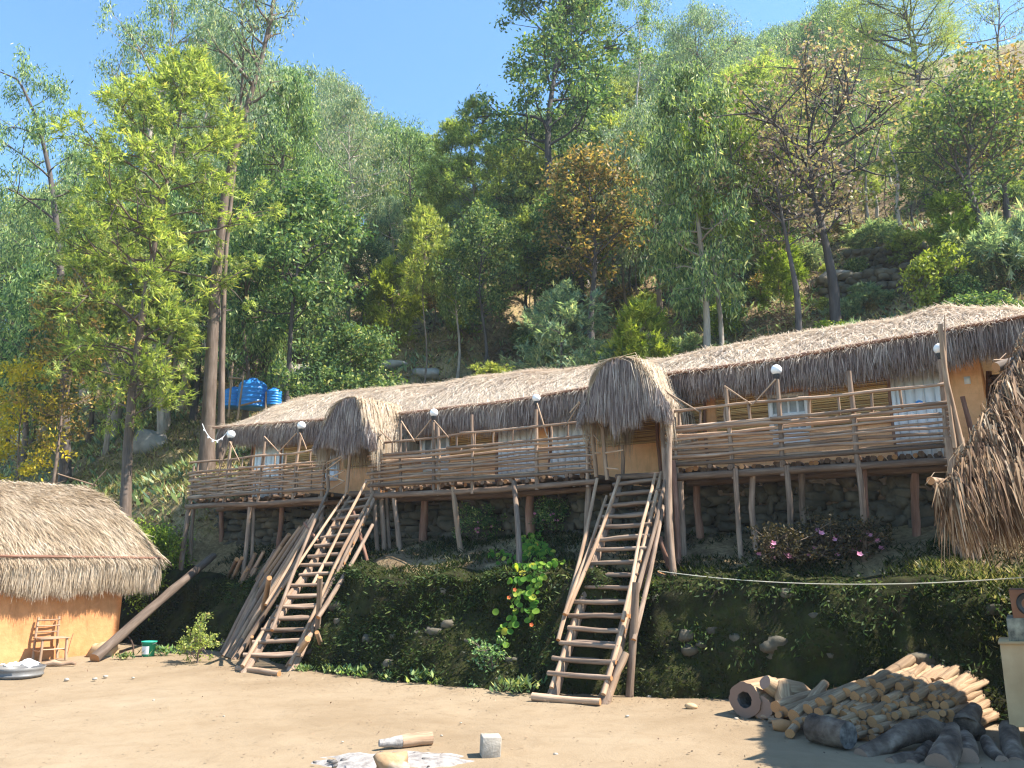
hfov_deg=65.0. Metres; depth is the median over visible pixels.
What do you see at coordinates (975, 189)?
sapling
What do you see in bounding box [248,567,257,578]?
leaning pole
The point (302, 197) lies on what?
broadleaf tree
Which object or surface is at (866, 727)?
pile log
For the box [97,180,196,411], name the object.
wattle tree
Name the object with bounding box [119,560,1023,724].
retaining wall
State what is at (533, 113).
gum tree
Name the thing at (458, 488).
balcony
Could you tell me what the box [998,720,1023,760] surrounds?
old log
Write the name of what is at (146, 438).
boulder
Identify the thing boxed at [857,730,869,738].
pile log
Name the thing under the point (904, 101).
wattle tree
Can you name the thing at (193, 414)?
broadleaf tree
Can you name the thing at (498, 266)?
wattle tree
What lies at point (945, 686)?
pile log
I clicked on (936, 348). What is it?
globe lamp
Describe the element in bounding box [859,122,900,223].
wattle tree
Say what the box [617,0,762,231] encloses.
gum tree
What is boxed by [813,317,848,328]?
shrub
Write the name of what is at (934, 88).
wattle tree
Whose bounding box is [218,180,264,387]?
gum tree
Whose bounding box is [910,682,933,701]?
pile log
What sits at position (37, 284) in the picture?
gum tree
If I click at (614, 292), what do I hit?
shrub
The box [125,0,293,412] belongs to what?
gum tree
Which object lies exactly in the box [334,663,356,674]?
weed
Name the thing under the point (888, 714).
pile log
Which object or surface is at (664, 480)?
staircase
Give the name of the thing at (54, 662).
driftwood
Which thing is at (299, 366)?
boulder
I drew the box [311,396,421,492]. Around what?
porch roof
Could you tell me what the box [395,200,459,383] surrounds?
wattle tree
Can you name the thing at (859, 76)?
gum tree
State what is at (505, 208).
broadleaf tree
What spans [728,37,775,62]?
gum tree
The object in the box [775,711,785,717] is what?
pile log
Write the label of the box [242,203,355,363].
gum tree
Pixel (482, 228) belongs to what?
broadleaf tree
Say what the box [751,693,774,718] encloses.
short log
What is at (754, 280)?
shrub
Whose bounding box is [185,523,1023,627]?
terrace grass
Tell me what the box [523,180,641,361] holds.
broadleaf tree
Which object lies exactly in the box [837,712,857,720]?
pile log
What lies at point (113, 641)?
leaning log
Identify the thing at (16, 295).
gum tree
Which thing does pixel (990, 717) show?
pile log
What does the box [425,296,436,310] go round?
shrub
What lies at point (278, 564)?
leaning pole
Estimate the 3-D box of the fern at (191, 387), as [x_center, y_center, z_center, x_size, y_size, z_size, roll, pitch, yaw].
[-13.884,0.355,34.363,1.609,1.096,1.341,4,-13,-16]
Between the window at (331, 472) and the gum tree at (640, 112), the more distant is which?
the gum tree at (640, 112)
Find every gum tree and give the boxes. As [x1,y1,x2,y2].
[0,43,120,483]
[0,177,66,419]
[0,179,113,451]
[0,257,105,473]
[2,180,108,358]
[2,224,100,453]
[30,203,129,418]
[41,138,139,396]
[83,98,210,383]
[92,0,252,440]
[107,62,221,350]
[110,151,236,434]
[124,186,161,410]
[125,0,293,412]
[129,285,155,401]
[140,155,252,380]
[147,178,215,429]
[165,207,314,420]
[181,31,291,351]
[189,0,308,477]
[195,0,288,464]
[204,59,321,183]
[211,86,323,380]
[216,186,311,376]
[217,62,365,388]
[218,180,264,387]
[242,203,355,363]
[268,121,361,209]
[272,67,381,330]
[281,55,351,129]
[294,242,337,364]
[295,82,411,324]
[310,179,359,352]
[316,94,380,296]
[338,107,423,279]
[350,114,456,307]
[355,186,388,304]
[357,137,434,286]
[370,188,412,311]
[417,150,470,195]
[436,227,487,379]
[444,188,485,244]
[464,156,501,190]
[468,191,500,307]
[510,103,570,169]
[554,100,599,160]
[585,63,646,135]
[591,90,734,318]
[600,0,679,261]
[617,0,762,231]
[619,53,775,349]
[620,48,660,185]
[642,27,748,107]
[656,76,800,345]
[707,32,762,81]
[707,40,760,90]
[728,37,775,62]
[746,43,786,64]
[750,23,798,59]
[750,36,771,46]
[755,22,777,40]
[755,31,772,45]
[767,0,904,140]
[768,70,807,113]
[769,25,830,72]
[776,17,828,40]
[776,44,840,100]
[794,11,836,57]
[823,25,887,125]
[827,80,890,220]
[829,127,861,231]
[851,111,894,217]
[863,43,906,113]
[870,97,905,186]
[898,80,923,118]
[921,120,950,214]
[927,0,1023,147]
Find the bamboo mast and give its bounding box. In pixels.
[944,315,956,447]
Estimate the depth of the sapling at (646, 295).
29.16 m
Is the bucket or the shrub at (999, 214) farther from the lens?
the shrub at (999, 214)
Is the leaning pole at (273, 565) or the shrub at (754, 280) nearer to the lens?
the leaning pole at (273, 565)
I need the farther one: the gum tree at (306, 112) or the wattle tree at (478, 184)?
the wattle tree at (478, 184)
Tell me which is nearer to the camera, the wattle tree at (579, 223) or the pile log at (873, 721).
the pile log at (873, 721)
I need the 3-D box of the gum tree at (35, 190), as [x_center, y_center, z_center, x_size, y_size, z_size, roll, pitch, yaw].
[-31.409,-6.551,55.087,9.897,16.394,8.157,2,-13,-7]
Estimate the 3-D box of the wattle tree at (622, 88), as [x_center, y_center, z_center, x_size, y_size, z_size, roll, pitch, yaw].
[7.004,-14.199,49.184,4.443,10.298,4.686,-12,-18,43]
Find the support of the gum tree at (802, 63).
on the hillside
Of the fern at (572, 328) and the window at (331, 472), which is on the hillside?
the fern at (572, 328)
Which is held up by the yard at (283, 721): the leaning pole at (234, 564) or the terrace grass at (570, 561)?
the leaning pole at (234, 564)
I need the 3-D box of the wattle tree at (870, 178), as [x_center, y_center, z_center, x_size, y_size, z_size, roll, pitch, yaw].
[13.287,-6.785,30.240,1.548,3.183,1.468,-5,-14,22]
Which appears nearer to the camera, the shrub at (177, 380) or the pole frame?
the pole frame
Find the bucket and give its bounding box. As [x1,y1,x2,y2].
[141,640,156,656]
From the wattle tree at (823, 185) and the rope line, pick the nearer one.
the rope line
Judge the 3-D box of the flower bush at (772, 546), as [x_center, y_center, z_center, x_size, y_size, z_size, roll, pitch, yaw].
[3.583,2.241,10.794,0.968,0.852,1.103,0,-13,0]
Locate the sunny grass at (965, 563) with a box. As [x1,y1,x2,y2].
[907,554,1023,658]
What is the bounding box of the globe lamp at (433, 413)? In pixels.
[430,409,437,419]
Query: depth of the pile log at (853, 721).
7.78 m
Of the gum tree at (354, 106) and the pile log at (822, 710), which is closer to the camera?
the pile log at (822, 710)
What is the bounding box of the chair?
[31,616,69,661]
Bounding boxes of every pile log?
[771,690,811,712]
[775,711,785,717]
[780,688,834,716]
[785,712,805,737]
[788,680,828,720]
[791,713,807,728]
[803,681,855,713]
[814,705,833,715]
[815,683,853,706]
[821,714,839,717]
[828,675,870,705]
[831,698,850,714]
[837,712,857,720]
[838,709,850,716]
[842,669,883,696]
[843,700,858,709]
[849,685,873,700]
[849,717,860,724]
[850,700,876,715]
[853,701,866,705]
[855,675,873,686]
[855,725,861,731]
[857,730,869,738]
[858,705,872,718]
[859,694,866,702]
[860,724,871,729]
[860,735,869,740]
[861,717,867,724]
[864,689,877,702]
[867,654,915,688]
[867,701,887,716]
[867,714,886,727]
[868,727,881,733]
[869,734,879,739]
[875,663,930,691]
[875,688,889,696]
[875,721,894,732]
[881,690,906,702]
[881,707,887,714]
[884,701,912,711]
[886,663,917,678]
[886,709,897,717]
[889,719,901,728]
[891,706,907,719]
[892,698,901,707]
[895,675,920,691]
[898,705,919,718]
[899,695,912,707]
[901,664,934,680]
[902,690,912,696]
[905,661,927,681]
[909,699,923,705]
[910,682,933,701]
[913,663,945,686]
[913,679,931,690]
[917,701,926,708]
[917,707,927,715]
[920,707,939,715]
[924,701,931,708]
[928,675,957,691]
[928,689,942,701]
[928,708,941,719]
[931,666,950,681]
[932,699,944,708]
[935,664,961,680]
[937,677,978,700]
[939,708,949,716]
[940,679,955,690]
[940,699,954,709]
[942,690,956,699]
[943,670,973,691]
[946,693,985,718]
[950,678,988,702]
[951,683,971,691]
[955,688,982,705]
[979,699,991,709]
[980,711,999,725]
[982,707,994,716]
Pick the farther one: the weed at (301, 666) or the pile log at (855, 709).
the weed at (301, 666)
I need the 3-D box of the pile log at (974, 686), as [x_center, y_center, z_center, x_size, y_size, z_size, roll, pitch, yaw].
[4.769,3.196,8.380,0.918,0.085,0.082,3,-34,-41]
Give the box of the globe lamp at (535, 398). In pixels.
[532,394,539,405]
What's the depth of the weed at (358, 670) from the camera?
11.88 m
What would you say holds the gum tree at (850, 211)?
on the hillside
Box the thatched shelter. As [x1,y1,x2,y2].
[926,327,1023,577]
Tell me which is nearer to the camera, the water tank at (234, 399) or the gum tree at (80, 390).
the water tank at (234, 399)
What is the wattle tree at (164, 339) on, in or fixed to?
on the hillside
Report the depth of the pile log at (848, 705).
7.93 m
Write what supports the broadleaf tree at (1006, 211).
on the hillside
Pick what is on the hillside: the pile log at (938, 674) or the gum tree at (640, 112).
the gum tree at (640, 112)
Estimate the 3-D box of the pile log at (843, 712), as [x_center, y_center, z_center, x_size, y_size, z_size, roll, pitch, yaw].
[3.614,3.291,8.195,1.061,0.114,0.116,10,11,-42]
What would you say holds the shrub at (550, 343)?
on the hillside
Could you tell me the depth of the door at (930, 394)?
11.83 m
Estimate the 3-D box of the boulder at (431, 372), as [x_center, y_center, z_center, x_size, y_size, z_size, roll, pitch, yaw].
[-3.031,-0.346,28.190,0.999,0.444,0.845,0,-13,0]
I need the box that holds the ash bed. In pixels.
[311,751,473,767]
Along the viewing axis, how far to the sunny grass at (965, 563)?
9.47 m
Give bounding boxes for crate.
[1006,615,1023,640]
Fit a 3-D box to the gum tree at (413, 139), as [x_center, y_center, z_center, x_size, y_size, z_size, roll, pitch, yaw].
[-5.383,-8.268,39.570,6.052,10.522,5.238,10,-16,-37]
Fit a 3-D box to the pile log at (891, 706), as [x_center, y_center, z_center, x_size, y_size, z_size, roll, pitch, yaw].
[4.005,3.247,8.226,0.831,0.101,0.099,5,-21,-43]
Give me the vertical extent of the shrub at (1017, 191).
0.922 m
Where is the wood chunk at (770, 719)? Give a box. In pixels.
[768,717,781,722]
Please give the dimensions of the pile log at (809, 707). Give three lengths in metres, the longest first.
1.094 x 0.129 x 0.118 m
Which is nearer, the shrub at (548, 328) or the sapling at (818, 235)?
the shrub at (548, 328)
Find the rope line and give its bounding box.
[659,571,1022,584]
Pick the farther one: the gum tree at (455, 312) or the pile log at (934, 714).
the gum tree at (455, 312)
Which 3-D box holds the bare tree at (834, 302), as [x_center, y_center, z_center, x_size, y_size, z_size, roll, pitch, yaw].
[8.015,-5.305,22.300,6.419,9.350,6.393,0,-13,0]
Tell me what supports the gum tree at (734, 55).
on the hillside
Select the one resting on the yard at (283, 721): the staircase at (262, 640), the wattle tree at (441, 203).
the staircase at (262, 640)
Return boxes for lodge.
[212,300,1023,500]
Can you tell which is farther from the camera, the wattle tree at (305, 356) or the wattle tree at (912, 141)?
the wattle tree at (305, 356)
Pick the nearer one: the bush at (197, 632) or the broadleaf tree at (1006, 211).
the bush at (197, 632)
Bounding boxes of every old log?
[854,717,946,756]
[885,750,926,763]
[905,740,932,763]
[924,722,962,767]
[953,702,985,740]
[960,730,978,763]
[980,735,1008,761]
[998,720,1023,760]
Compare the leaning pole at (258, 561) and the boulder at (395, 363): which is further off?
the boulder at (395, 363)
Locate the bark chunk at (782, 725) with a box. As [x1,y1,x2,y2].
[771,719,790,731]
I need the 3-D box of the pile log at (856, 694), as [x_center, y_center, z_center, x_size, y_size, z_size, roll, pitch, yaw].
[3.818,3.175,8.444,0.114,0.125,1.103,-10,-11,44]
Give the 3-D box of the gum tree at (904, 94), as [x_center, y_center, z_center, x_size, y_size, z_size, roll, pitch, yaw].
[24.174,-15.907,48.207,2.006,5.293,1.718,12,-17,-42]
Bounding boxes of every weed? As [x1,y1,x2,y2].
[112,651,137,659]
[138,644,179,655]
[291,663,317,671]
[315,663,344,673]
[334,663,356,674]
[351,663,373,677]
[378,669,396,681]
[404,665,438,683]
[430,677,443,684]
[489,673,549,692]
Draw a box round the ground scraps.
[4,644,1005,767]
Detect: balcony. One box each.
[178,432,355,574]
[365,403,621,610]
[660,324,973,561]
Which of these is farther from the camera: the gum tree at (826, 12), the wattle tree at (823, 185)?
the gum tree at (826, 12)
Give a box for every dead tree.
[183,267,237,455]
[872,113,901,226]
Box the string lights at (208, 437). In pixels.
[202,424,228,442]
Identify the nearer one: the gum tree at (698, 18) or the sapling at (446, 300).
the sapling at (446, 300)
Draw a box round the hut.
[0,469,168,662]
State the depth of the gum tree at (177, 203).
28.97 m
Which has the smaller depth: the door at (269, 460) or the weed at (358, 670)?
the weed at (358, 670)
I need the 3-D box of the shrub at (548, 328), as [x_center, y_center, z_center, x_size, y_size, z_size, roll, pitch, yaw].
[1.546,-0.778,22.222,4.027,4.264,3.464,9,-15,-34]
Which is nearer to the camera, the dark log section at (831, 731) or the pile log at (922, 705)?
the dark log section at (831, 731)
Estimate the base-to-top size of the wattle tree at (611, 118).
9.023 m
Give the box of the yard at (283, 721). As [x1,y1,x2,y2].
[0,643,1023,767]
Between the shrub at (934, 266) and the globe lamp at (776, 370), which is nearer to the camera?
the globe lamp at (776, 370)
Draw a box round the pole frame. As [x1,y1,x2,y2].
[227,362,266,418]
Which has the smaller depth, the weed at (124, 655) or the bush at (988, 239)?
the weed at (124, 655)
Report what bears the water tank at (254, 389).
on the hillside
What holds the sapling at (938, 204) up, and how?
on the hillside
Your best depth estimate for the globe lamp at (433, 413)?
15.06 m
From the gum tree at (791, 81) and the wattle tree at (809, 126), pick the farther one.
the gum tree at (791, 81)
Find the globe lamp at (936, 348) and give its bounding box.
[933,343,940,358]
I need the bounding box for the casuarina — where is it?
[828,0,1011,208]
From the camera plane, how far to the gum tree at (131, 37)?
32.67 m
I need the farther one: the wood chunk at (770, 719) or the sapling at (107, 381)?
the sapling at (107, 381)
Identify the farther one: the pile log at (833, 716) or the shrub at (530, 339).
the shrub at (530, 339)
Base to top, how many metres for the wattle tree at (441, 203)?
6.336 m
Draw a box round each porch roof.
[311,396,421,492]
[569,352,698,479]
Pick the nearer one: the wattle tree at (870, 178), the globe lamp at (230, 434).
the globe lamp at (230, 434)
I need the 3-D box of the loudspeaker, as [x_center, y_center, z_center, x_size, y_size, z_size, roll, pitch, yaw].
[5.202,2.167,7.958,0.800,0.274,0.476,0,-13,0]
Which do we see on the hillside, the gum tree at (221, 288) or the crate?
the gum tree at (221, 288)
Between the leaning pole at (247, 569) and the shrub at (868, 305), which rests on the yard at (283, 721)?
the leaning pole at (247, 569)
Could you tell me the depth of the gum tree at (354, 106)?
37.18 m
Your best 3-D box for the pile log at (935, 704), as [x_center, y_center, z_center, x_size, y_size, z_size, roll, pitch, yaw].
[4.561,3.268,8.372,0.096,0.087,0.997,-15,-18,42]
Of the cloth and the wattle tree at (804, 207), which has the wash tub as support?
the cloth
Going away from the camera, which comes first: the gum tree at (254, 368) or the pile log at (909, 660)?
the pile log at (909, 660)
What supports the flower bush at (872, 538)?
on the hillside
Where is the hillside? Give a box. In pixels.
[0,40,1023,579]
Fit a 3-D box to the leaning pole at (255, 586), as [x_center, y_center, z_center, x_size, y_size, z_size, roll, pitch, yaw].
[-5.099,4.196,15.602,0.101,1.963,1.062,-12,-17,42]
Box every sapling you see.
[99,378,117,392]
[166,371,182,386]
[347,252,428,354]
[352,321,366,326]
[430,273,488,338]
[467,360,513,375]
[588,347,608,364]
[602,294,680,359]
[627,287,656,304]
[736,254,752,272]
[748,233,812,320]
[759,277,780,298]
[775,227,802,237]
[807,229,833,245]
[810,296,828,311]
[818,263,838,274]
[883,226,931,264]
[916,188,984,274]
[953,175,981,198]
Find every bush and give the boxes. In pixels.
[122,513,197,620]
[174,612,224,662]
[451,502,507,541]
[466,636,509,687]
[528,495,570,534]
[745,518,820,567]
[761,506,877,567]
[818,514,897,557]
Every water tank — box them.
[225,387,241,409]
[236,378,266,410]
[266,387,281,406]
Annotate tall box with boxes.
[998,637,1023,726]
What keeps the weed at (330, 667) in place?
on the yard at (283, 721)
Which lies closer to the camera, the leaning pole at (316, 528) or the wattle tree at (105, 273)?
the leaning pole at (316, 528)
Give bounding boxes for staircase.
[234,480,391,675]
[531,408,685,705]
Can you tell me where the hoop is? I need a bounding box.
[127,636,133,652]
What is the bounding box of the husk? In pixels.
[685,703,697,708]
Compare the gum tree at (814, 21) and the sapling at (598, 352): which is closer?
the sapling at (598, 352)
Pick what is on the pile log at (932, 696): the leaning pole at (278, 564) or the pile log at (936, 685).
the pile log at (936, 685)
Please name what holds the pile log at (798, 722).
on the pile log at (791, 730)
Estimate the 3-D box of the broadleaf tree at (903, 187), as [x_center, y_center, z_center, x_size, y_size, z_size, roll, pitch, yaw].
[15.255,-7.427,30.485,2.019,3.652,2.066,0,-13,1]
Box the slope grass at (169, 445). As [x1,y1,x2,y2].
[5,329,469,559]
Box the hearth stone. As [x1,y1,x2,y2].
[373,750,409,767]
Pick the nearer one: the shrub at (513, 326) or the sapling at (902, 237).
the sapling at (902, 237)
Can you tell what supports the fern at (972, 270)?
on the hillside
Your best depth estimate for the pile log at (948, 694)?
8.10 m
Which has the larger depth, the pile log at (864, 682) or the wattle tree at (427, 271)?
the wattle tree at (427, 271)
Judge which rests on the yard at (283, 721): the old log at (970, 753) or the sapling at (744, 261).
the old log at (970, 753)
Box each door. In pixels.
[252,442,284,497]
[498,425,534,478]
[548,419,590,486]
[890,367,949,458]
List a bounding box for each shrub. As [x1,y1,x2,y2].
[174,376,181,390]
[318,317,353,342]
[354,296,378,313]
[408,293,437,310]
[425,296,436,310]
[452,342,467,356]
[498,276,621,371]
[508,321,527,340]
[514,333,557,363]
[518,328,576,362]
[605,285,634,308]
[631,275,643,285]
[710,299,746,337]
[738,260,761,281]
[739,280,755,304]
[745,271,780,295]
[785,246,816,271]
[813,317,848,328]
[831,219,861,241]
[841,255,869,271]
[862,296,880,309]
[896,239,974,309]
[936,273,984,304]
[945,287,1013,308]
[965,211,1002,230]
[981,157,1011,184]
[993,183,1023,205]
[999,242,1023,289]
[999,299,1023,307]
[1008,179,1023,199]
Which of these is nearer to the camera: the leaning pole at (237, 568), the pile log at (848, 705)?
the pile log at (848, 705)
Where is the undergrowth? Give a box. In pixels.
[0,42,1023,538]
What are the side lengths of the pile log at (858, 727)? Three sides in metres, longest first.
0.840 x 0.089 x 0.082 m
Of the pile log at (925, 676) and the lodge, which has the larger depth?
the lodge
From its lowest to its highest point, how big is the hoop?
0.374 m
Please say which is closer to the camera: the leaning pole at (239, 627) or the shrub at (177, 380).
the leaning pole at (239, 627)
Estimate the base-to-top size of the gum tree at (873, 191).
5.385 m
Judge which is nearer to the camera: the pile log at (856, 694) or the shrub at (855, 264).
the pile log at (856, 694)
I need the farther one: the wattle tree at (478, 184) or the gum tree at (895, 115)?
the wattle tree at (478, 184)
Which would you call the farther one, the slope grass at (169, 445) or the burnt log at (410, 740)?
the slope grass at (169, 445)
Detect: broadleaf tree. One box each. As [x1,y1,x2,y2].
[0,246,59,446]
[0,351,77,482]
[1,268,142,483]
[138,192,275,422]
[226,167,378,403]
[268,318,412,421]
[340,237,398,325]
[360,184,417,322]
[427,198,530,372]
[449,254,490,305]
[457,0,660,343]
[484,165,564,315]
[502,0,630,304]
[510,195,602,321]
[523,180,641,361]
[531,131,661,358]
[731,79,798,273]
[745,191,803,242]
[787,92,869,205]
[857,39,1023,270]
[887,143,942,223]
[893,36,1023,221]
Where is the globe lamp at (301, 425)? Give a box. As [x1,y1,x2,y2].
[297,421,305,432]
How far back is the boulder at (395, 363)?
28.97 m
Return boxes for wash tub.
[0,664,46,679]
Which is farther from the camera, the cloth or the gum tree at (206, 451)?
the gum tree at (206, 451)
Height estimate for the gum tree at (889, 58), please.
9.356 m
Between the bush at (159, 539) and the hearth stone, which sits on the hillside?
the bush at (159, 539)
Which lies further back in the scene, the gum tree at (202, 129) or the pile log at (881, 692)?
the gum tree at (202, 129)
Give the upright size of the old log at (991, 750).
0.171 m
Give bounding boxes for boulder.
[86,641,118,656]
[133,429,167,453]
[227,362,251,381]
[275,364,316,395]
[379,360,407,368]
[411,368,439,379]
[817,270,854,287]
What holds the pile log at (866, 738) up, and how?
on the yard at (283, 721)
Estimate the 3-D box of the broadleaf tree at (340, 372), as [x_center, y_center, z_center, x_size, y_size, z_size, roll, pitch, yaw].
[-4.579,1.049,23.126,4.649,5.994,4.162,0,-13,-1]
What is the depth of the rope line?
9.46 m
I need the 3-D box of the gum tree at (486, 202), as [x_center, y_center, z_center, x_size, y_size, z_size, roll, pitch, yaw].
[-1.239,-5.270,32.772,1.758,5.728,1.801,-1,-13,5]
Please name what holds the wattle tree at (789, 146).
on the hillside
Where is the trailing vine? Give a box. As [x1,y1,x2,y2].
[488,530,564,661]
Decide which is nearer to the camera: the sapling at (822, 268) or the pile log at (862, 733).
the pile log at (862, 733)
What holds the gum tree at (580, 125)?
on the hillside
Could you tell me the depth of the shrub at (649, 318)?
20.83 m
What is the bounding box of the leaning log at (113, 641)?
[90,553,216,661]
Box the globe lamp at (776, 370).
[771,365,781,378]
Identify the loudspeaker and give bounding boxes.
[1009,588,1023,617]
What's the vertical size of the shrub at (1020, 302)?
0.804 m
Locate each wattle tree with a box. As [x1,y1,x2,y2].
[28,36,288,519]
[39,234,127,483]
[55,263,145,441]
[68,229,179,454]
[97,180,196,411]
[126,287,164,410]
[155,302,198,380]
[293,213,346,363]
[317,224,365,332]
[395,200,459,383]
[404,115,476,292]
[405,132,444,193]
[420,180,449,279]
[420,258,444,331]
[426,191,467,259]
[431,94,513,314]
[472,118,561,291]
[472,149,514,192]
[482,239,520,322]
[496,147,545,325]
[505,205,548,319]
[558,172,579,289]
[585,182,613,297]
[586,108,654,306]
[589,74,648,161]
[597,180,615,282]
[598,160,660,295]
[607,207,648,295]
[629,240,660,288]
[646,246,683,330]
[713,43,860,220]
[735,208,780,288]
[749,108,816,237]
[774,109,829,237]
[788,122,842,265]
[789,194,823,238]
[842,166,884,226]
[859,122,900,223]
[870,72,911,126]
[896,94,953,187]
[928,84,944,98]
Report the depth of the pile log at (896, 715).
7.79 m
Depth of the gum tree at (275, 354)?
27.86 m
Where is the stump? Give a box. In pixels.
[759,675,810,700]
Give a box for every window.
[325,449,339,480]
[421,435,450,471]
[660,400,692,450]
[767,391,810,444]
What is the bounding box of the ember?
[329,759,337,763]
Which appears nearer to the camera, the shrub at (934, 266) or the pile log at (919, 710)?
the pile log at (919, 710)
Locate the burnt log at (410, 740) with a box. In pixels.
[378,731,433,748]
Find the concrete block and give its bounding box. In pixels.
[480,733,501,757]
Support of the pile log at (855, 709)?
on the pile log at (853, 721)
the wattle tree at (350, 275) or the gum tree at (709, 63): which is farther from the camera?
the gum tree at (709, 63)
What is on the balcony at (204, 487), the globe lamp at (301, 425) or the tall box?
the globe lamp at (301, 425)
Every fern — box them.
[173,380,202,398]
[508,323,541,350]
[550,302,606,338]
[598,340,678,361]
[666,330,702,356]
[672,282,724,321]
[687,277,748,319]
[710,308,745,331]
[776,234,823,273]
[822,296,859,319]
[830,316,862,325]
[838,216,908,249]
[846,280,898,309]
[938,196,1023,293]
[958,234,1011,284]
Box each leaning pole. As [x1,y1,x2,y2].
[219,549,275,653]
[221,554,278,656]
[226,592,263,657]
[227,557,238,577]
[227,561,266,644]
[228,610,256,658]
[230,556,243,579]
[232,602,274,659]
[238,513,314,633]
[238,523,317,658]
[238,566,249,581]
[239,553,256,583]
[241,510,320,639]
[244,517,324,652]
[244,519,308,613]
[247,551,264,579]
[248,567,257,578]
[254,533,290,580]
[258,525,301,587]
[264,546,282,574]
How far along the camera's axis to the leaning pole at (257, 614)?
14.91 m
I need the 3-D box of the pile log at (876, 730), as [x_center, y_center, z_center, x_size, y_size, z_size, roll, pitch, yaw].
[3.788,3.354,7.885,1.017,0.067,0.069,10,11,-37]
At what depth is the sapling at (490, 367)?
24.92 m
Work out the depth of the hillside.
24.44 m
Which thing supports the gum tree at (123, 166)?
on the hillside
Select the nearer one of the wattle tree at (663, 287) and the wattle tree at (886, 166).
the wattle tree at (663, 287)
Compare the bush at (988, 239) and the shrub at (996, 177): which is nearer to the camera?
the bush at (988, 239)
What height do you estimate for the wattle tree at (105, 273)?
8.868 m
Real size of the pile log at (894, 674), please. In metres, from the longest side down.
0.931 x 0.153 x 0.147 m
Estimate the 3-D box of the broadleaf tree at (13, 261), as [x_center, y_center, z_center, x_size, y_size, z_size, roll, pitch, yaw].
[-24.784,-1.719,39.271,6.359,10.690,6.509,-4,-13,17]
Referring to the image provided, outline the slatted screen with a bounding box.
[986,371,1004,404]
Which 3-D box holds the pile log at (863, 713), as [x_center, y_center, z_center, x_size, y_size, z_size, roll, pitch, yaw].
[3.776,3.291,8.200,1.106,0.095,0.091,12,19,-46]
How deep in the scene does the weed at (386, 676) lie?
11.46 m
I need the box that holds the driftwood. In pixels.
[45,659,76,665]
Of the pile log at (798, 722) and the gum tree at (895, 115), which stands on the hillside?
the gum tree at (895, 115)
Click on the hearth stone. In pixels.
(387, 759)
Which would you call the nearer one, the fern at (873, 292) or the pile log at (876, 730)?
the pile log at (876, 730)
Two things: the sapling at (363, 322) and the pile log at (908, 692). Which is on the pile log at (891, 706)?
the pile log at (908, 692)
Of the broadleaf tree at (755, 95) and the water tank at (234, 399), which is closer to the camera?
the water tank at (234, 399)
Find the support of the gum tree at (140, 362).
on the hillside
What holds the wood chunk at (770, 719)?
on the yard at (283, 721)
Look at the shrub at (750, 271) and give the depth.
30.73 m
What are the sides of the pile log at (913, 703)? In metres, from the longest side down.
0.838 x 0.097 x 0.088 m
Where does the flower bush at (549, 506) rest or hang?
on the hillside
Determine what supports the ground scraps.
on the yard at (283, 721)
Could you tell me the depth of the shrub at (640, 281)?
36.35 m
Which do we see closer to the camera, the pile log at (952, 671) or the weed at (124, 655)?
the pile log at (952, 671)
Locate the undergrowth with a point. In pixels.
(166, 470)
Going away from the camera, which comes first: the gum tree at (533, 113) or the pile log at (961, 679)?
the pile log at (961, 679)
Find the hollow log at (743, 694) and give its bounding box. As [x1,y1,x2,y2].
[729,675,776,717]
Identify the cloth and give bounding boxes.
[1,658,44,666]
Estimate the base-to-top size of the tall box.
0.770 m
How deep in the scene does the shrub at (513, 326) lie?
31.70 m
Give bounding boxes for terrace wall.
[815,262,958,302]
[842,237,926,269]
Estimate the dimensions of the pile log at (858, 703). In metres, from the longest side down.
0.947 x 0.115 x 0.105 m
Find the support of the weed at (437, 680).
on the yard at (283, 721)
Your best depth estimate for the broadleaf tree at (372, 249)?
34.76 m
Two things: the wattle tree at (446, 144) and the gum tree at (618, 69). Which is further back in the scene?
the gum tree at (618, 69)
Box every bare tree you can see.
[698,20,926,324]
[709,100,878,332]
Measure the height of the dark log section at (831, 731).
0.257 m
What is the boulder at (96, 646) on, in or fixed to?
on the yard at (283, 721)
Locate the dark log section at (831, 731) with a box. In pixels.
[803,713,856,748]
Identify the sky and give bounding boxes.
[0,0,1023,329]
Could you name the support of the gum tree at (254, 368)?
on the hillside
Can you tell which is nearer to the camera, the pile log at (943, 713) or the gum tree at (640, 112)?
the pile log at (943, 713)
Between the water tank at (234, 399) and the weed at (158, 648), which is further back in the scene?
the water tank at (234, 399)
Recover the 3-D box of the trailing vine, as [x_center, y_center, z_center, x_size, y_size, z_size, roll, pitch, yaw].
[0.188,3.175,13.056,1.186,2.151,3.856,0,-13,0]
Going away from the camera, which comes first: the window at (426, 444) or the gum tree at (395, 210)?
the window at (426, 444)
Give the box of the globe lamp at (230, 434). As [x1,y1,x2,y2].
[227,430,234,440]
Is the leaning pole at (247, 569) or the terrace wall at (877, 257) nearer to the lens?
the leaning pole at (247, 569)
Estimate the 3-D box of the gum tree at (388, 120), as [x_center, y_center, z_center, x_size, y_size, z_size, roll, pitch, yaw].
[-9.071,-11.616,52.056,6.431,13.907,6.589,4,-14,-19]
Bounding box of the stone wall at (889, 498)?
[213,472,946,546]

